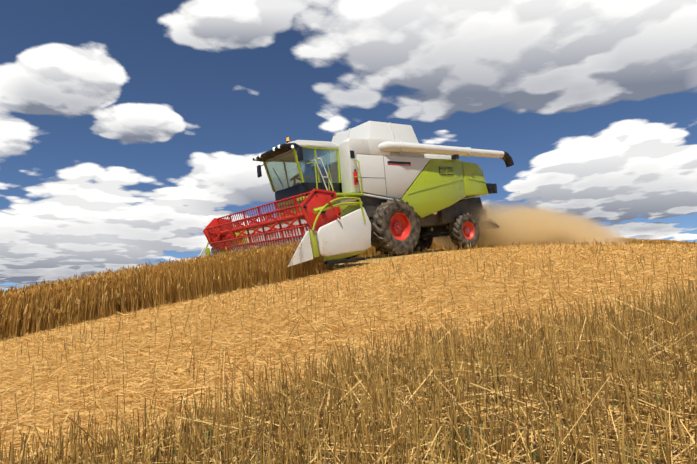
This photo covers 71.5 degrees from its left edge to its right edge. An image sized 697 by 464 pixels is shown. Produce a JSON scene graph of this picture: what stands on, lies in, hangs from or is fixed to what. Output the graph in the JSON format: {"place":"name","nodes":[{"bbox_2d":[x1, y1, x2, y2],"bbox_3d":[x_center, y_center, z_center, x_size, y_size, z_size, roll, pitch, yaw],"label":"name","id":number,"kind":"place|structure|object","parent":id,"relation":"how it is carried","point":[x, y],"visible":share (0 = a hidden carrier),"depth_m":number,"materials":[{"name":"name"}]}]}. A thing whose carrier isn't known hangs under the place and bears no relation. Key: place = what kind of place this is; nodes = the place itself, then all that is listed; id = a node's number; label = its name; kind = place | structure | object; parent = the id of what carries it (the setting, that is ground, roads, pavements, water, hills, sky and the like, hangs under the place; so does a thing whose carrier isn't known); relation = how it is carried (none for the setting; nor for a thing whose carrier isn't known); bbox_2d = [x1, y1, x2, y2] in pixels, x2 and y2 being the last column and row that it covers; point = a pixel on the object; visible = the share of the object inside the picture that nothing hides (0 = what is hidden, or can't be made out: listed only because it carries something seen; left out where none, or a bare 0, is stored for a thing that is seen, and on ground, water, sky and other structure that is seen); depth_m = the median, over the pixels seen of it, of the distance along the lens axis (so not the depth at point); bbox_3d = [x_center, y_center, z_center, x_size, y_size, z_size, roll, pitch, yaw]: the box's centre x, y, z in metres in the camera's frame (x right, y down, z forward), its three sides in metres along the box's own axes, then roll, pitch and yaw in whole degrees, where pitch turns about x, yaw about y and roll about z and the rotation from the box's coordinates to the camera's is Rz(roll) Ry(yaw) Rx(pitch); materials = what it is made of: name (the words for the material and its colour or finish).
{"place":"outdoors","nodes":[
{"label":"outdoors","id":0,"kind":"place"},
{"bbox_2d":[0,247,696,463],"bbox_3d":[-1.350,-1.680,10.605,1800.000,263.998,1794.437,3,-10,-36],"label":"straw","id":1,"kind":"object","parent":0,"point":[355,263],"depth_m":3.08,"materials":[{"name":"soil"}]},
{"bbox_2d":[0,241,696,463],"bbox_3d":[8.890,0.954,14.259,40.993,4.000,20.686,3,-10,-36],"label":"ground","id":2,"kind":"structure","parent":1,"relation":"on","point":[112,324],"depth_m":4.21,"materials":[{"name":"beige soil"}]},
{"bbox_2d":[0,238,696,463],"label":"field stubble","id":3,"kind":"object","parent":1,"relation":"on","point":[592,325],"visible":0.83,"depth_m":2.11,"materials":[{"name":"yellow plant"}]},
{"bbox_2d":[0,237,696,340],"bbox_3d":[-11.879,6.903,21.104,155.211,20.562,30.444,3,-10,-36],"label":"standing wheat","id":4,"kind":"object","parent":1,"relation":"on","point":[34,308],"visible":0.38,"depth_m":9.65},
{"bbox_2d":[198,121,513,266],"bbox_3d":[1.043,-1.415,17.526,11.798,4.596,7.274,-3,-3,-37],"label":"combine harvester","id":5,"kind":"object","parent":1,"relation":"on","point":[390,189],"visible":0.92,"depth_m":15.60,"materials":[{"name":"green paint"}]},
{"bbox_2d":[50,303,696,463],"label":"field weeds","id":6,"kind":"object","parent":1,"relation":"on","point":[463,420],"depth_m":2.05,"materials":[{"name":"brown plant"}]},
{"bbox_2d":[0,0,696,291],"label":"sky","id":7,"kind":"structure","parent":0,"point":[128,127],"materials":[{"name":"blue"}]},
{"bbox_2d":[487,191,693,242],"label":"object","id":8,"kind":"object","parent":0,"point":[609,223],"depth_m":25.44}
]}

